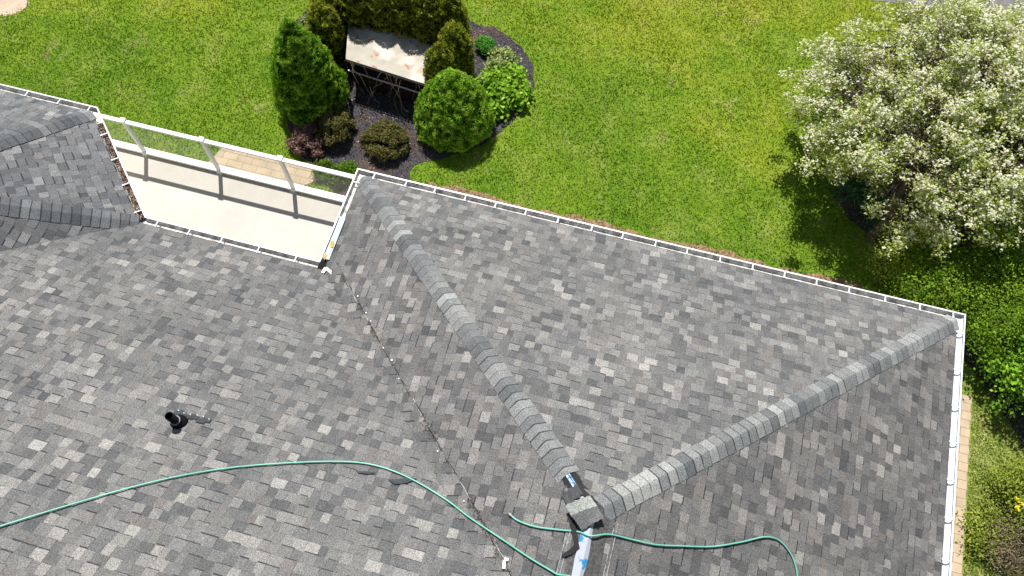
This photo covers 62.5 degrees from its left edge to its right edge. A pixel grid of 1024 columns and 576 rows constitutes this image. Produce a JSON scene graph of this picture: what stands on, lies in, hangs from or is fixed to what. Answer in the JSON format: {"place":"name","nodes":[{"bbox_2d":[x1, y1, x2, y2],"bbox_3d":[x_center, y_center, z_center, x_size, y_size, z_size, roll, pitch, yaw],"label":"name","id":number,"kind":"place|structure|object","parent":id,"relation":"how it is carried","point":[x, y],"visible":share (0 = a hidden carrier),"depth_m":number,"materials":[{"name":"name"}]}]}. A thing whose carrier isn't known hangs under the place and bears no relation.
{"place":"outdoors","nodes":[
{"label":"outdoors","id":0,"kind":"place"},
{"bbox_2d":[0,0,1023,575],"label":"ground","id":1,"kind":"structure","parent":0,"point":[488,172],"depth_m":19.12,"materials":[{"name":"green plant"}]},
{"bbox_2d":[0,0,29,15],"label":"dirt patch","id":2,"kind":"object","parent":1,"relation":"on","point":[9,5],"visible":1,"depth_m":20.37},
{"bbox_2d":[208,148,321,185],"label":"patio","id":3,"kind":"structure","parent":1,"relation":"on","point":[253,164],"depth_m":18.46,"materials":[{"name":"tan stone pavers"}]},
{"bbox_2d":[286,10,534,195],"bbox_3d":[-2.849,-4.813,19.439,5.761,0.001,5.958,-41,72,-17],"label":"mulch bed","id":4,"kind":"object","parent":1,"relation":"on","point":[527,65],"visible":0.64,"depth_m":18.93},
{"bbox_2d":[298,14,307,27],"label":"variegated shrub","id":5,"kind":"object","parent":4,"relation":"on","point":[303,20],"visible":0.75,"depth_m":19.99,"materials":[{"name":"green plant"}]},
{"bbox_2d":[285,122,324,157],"bbox_3d":[-4.481,-3.242,18.439,0.957,0.598,0.838,26,68,11],"label":"dead shrub","id":6,"kind":"object","parent":4,"relation":"on","point":[303,136],"visible":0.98,"depth_m":18.34,"materials":[{"name":"brown plant"}]},
{"bbox_2d":[268,17,349,125],"bbox_3d":[-4.487,-4.725,17.907,1.781,2.780,1.804,14,66,6],"label":"dwarf spruce","id":7,"kind":"object","parent":4,"relation":"on","point":[308,80],"visible":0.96,"depth_m":17.73,"materials":[{"name":"green plant"}]},
{"bbox_2d":[310,157,334,183],"bbox_3d":[-4.055,-2.546,18.233,0.652,0.391,0.635,14,66,6],"label":"juniper","id":8,"kind":"object","parent":4,"relation":"on","point":[326,163],"visible":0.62,"depth_m":18.16,"materials":[{"name":"green plant"}]},
{"bbox_2d":[304,0,347,68],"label":"arborvitae","id":9,"kind":"object","parent":4,"relation":"on","point":[326,26],"visible":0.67,"depth_m":18.38,"materials":[{"name":"green plant"}]},
{"bbox_2d":[309,0,346,40],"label":"arborvitae","id":10,"kind":"object","parent":4,"relation":"on","point":[334,3],"visible":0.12,"depth_m":18.49,"materials":[{"name":"green plant"}]},
{"bbox_2d":[313,107,357,146],"bbox_3d":[-3.925,-3.590,18.528,0.952,0.722,1.100,14,66,6],"label":"spreading shrub","id":11,"kind":"object","parent":4,"relation":"on","point":[337,124],"visible":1,"depth_m":18.35,"materials":[{"name":"green plant"}]},
{"bbox_2d":[326,162,351,189],"bbox_3d":[-3.720,-2.455,18.159,0.649,0.452,0.627,-18,67,-8],"label":"juniper","id":12,"kind":"object","parent":4,"relation":"on","point":[336,181],"visible":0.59,"depth_m":18.09,"materials":[{"name":"green plant"}]},
{"bbox_2d":[341,157,364,183],"bbox_3d":[-3.504,-2.537,18.198,0.680,0.446,0.657,14,66,6],"label":"juniper","id":13,"kind":"object","parent":4,"relation":"on","point":[351,168],"visible":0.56,"depth_m":18.13,"materials":[{"name":"green plant"}]},
{"bbox_2d":[338,0,370,34],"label":"arborvitae","id":14,"kind":"object","parent":4,"relation":"on","point":[355,14],"visible":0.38,"depth_m":18.48,"materials":[{"name":"green plant"}]},
{"bbox_2d":[365,0,396,34],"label":"arborvitae","id":15,"kind":"object","parent":4,"relation":"on","point":[379,13],"visible":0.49,"depth_m":18.40,"materials":[{"name":"green plant"}]},
{"bbox_2d":[359,118,410,161],"bbox_3d":[-2.786,-3.264,18.448,1.085,0.597,1.135,-31,69,-13],"label":"spreading shrub","id":16,"kind":"object","parent":4,"relation":"on","point":[392,134],"visible":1,"depth_m":18.33,"materials":[{"name":"green plant"}]},
{"bbox_2d":[344,25,430,103],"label":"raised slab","id":17,"kind":"structure","parent":4,"relation":"on","point":[374,54],"depth_m":18.61,"materials":[{"name":"beige stone"}]},
{"bbox_2d":[350,62,421,116],"bbox_3d":[-2.738,-4.277,18.572,1.823,0.847,0.615,14,66,6],"label":"dead vine","id":18,"kind":"object","parent":17,"relation":"attached to","point":[352,65],"visible":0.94,"depth_m":18.41,"materials":[{"name":"brown plant"}]},
{"bbox_2d":[390,0,419,38],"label":"arborvitae","id":19,"kind":"object","parent":4,"relation":"on","point":[403,14],"visible":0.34,"depth_m":18.24,"materials":[{"name":"green plant"}]},
{"bbox_2d":[412,0,443,50],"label":"arborvitae","id":20,"kind":"object","parent":4,"relation":"on","point":[427,18],"visible":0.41,"depth_m":18.10,"materials":[{"name":"green plant"}]},
{"bbox_2d":[423,41,461,92],"bbox_3d":[-1.514,-4.652,18.335,0.978,1.948,0.956,14,66,6],"label":"arborvitae","id":21,"kind":"object","parent":4,"relation":"on","point":[439,59],"visible":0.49,"depth_m":17.72,"materials":[{"name":"green plant"}]},
{"bbox_2d":[412,66,495,152],"bbox_3d":[-1.277,-4.019,18.077,1.857,1.892,1.858,14,66,6],"label":"dwarf spruce","id":22,"kind":"object","parent":4,"relation":"on","point":[452,112],"visible":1,"depth_m":17.91,"materials":[{"name":"green plant"}]},
{"bbox_2d":[437,0,471,36],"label":"arborvitae","id":23,"kind":"object","parent":4,"relation":"on","point":[451,10],"visible":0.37,"depth_m":18.02,"materials":[{"name":"green plant"}]},
{"bbox_2d":[437,19,476,81],"bbox_3d":[-1.240,-5.026,18.380,0.935,2.181,0.920,14,66,6],"label":"arborvitae","id":24,"kind":"object","parent":4,"relation":"on","point":[455,39],"visible":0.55,"depth_m":17.78,"materials":[{"name":"green plant"}]},
{"bbox_2d":[474,34,495,55],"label":"mounded plant","id":25,"kind":"object","parent":4,"relation":"on","point":[483,44],"visible":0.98,"depth_m":19.55,"materials":[{"name":"green plant"}]},
{"bbox_2d":[483,44,521,71],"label":"variegated shrub","id":26,"kind":"object","parent":4,"relation":"on","point":[497,55],"visible":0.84,"depth_m":19.32,"materials":[{"name":"green plant"}]},
{"bbox_2d":[475,60,535,121],"bbox_3d":[-0.256,-4.552,18.970,1.661,0.732,1.582,-27,68,-12],"label":"leafy shrub","id":27,"kind":"object","parent":4,"relation":"on","point":[507,87],"visible":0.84,"depth_m":18.86,"materials":[{"name":"green plant"}]},
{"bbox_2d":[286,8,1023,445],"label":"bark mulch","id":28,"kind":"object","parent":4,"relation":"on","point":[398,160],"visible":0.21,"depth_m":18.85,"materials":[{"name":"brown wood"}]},
{"bbox_2d":[0,84,965,575],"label":"house","id":29,"kind":"structure","parent":1,"relation":"on","point":[488,364],"depth_m":11.33,"materials":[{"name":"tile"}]},
{"bbox_2d":[101,114,353,259],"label":"deck","id":30,"kind":"structure","parent":29,"relation":"attached to","point":[290,216],"depth_m":16.91,"materials":[{"name":"white plastic"}]},
{"bbox_2d":[0,461,569,575],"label":"air hose","id":31,"kind":"object","parent":29,"relation":"on","point":[515,548],"visible":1,"depth_m":9.94,"materials":[{"name":"green rubber"}]},
{"bbox_2d":[357,471,374,473],"bbox_3d":[-1.800,2.280,10.412,0.243,0.043,0.039,6,66,3],"label":"shingle scrap","id":32,"kind":"object","parent":29,"relation":"on","point":[364,472],"visible":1,"depth_m":10.41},
{"bbox_2d":[389,477,416,484],"bbox_3d":[-1.344,2.376,10.387,0.355,0.095,0.077,-9,66,-4],"label":"shingle scrap","id":33,"kind":"object","parent":29,"relation":"on","point":[400,481],"visible":1,"depth_m":10.38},
{"bbox_2d":[502,558,508,568],"bbox_3d":[-0.081,3.086,9.450,0.061,0.032,0.123,14,66,6],"label":"paper scrap","id":34,"kind":"object","parent":29,"relation":"on","point":[504,563],"visible":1,"depth_m":9.44,"materials":[{"name":"white paper"}]},
{"bbox_2d":[562,516,579,556],"bbox_3d":[0.665,2.719,9.193,0.181,0.125,0.445,10,66,5],"label":"felt scrap","id":35,"kind":"object","parent":29,"relation":"on","point":[574,549],"visible":0.93,"depth_m":9.15,"materials":[{"name":"black fabric"}]},
{"bbox_2d":[562,484,582,503],"bbox_3d":[0.672,2.311,9.434,0.236,0.134,0.166,-31,69,-13],"label":"cap shingle","id":36,"kind":"object","parent":29,"relation":"on","point":[572,494],"visible":0.98,"depth_m":9.43,"materials":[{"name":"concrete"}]},
{"bbox_2d":[566,496,597,518],"bbox_3d":[0.763,2.398,9.268,0.309,0.103,0.177,-22,67,-10],"label":"cap shingle","id":37,"kind":"object","parent":29,"relation":"on","point":[577,506],"visible":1,"depth_m":9.24,"materials":[{"name":"concrete"}]},
{"bbox_2d":[572,506,603,529],"bbox_3d":[0.826,2.484,9.165,0.300,0.101,0.195,-25,68,-11],"label":"cap shingle","id":38,"kind":"object","parent":29,"relation":"on","point":[585,518],"visible":1,"depth_m":9.15,"materials":[{"name":"concrete"}]},
{"bbox_2d":[507,511,797,575],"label":"air hose","id":39,"kind":"object","parent":29,"relation":"on","point":[510,514],"visible":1,"depth_m":9.62,"materials":[{"name":"rubber"}]},
{"bbox_2d":[426,181,860,288],"bbox_3d":[2.420,-0.589,17.512,9.400,0.001,1.570,14,66,6],"label":"soil edge","id":40,"kind":"object","parent":1,"relation":"on","point":[696,246],"visible":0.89,"depth_m":17.78,"materials":[{"name":"brown soil"}]},
{"bbox_2d":[832,144,1023,453],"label":"planting bed","id":41,"kind":"object","parent":1,"relation":"on","point":[857,217],"visible":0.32,"depth_m":17.15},
{"bbox_2d":[820,157,917,233],"bbox_3d":[7.541,-1.887,17.271,1.703,1.577,2.090,-42,72,-17],"label":"deciduous shrub","id":42,"kind":"object","parent":41,"relation":"on","point":[857,191],"visible":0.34,"depth_m":17.11,"materials":[{"name":"green plant"}]},
{"bbox_2d":[773,0,1023,266],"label":"blossoming tree","id":43,"kind":"object","parent":41,"relation":"on","point":[994,71],"visible":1,"depth_m":15.97,"materials":[{"name":"white plant"}]},
{"bbox_2d":[852,234,956,297],"bbox_3d":[7.985,-0.533,17.029,2.191,0.896,1.476,14,66,6],"label":"shrub","id":44,"kind":"object","parent":41,"relation":"on","point":[885,272],"visible":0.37,"depth_m":17.01,"materials":[{"name":"green plant"}]},
{"bbox_2d":[879,232,1016,343],"bbox_3d":[8.568,-0.148,16.398,2.660,1.722,2.607,14,66,6],"label":"deciduous shrub","id":45,"kind":"object","parent":41,"relation":"on","point":[932,297],"visible":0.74,"depth_m":16.13,"materials":[{"name":"green plant"}]},
{"bbox_2d":[940,218,1023,317],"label":"deciduous shrub","id":46,"kind":"object","parent":41,"relation":"on","point":[993,255],"visible":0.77,"depth_m":16.24,"materials":[{"name":"green plant"}]},
{"bbox_2d":[942,204,1023,272],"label":"dry shrub","id":47,"kind":"object","parent":41,"relation":"on","point":[970,231],"visible":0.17,"depth_m":17.22,"materials":[{"name":"green plant"}]},
{"bbox_2d":[953,281,1023,380],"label":"deciduous shrub","id":48,"kind":"object","parent":41,"relation":"on","point":[1016,317],"visible":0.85,"depth_m":15.79,"materials":[{"name":"green plant"}]},
{"bbox_2d":[970,324,1023,417],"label":"deciduous shrub","id":49,"kind":"object","parent":41,"relation":"on","point":[1011,377],"visible":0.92,"depth_m":15.60,"materials":[{"name":"green plant"}]},
{"bbox_2d":[974,448,1023,545],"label":"flowering shrub","id":50,"kind":"object","parent":41,"relation":"on","point":[1018,495],"visible":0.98,"depth_m":15.05,"materials":[{"name":"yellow plant"}]},
{"bbox_2d":[974,500,1023,575],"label":"dry shrub","id":51,"kind":"object","parent":41,"relation":"on","point":[1017,547],"visible":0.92,"depth_m":14.74,"materials":[{"name":"brown plant"}]},
{"bbox_2d":[955,483,1023,571],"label":"shrub","id":52,"kind":"object","parent":1,"relation":"on","point":[975,545],"visible":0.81,"depth_m":15.00,"materials":[{"name":"green plant"}]},
{"bbox_2d":[875,0,1023,19],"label":"road","id":53,"kind":"structure","parent":0,"point":[995,2],"depth_m":20.38,"materials":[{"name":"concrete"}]},
{"bbox_2d":[951,394,971,575],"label":"path","id":54,"kind":"structure","parent":0,"point":[962,469],"depth_m":15.59,"materials":[{"name":"beige concrete"}]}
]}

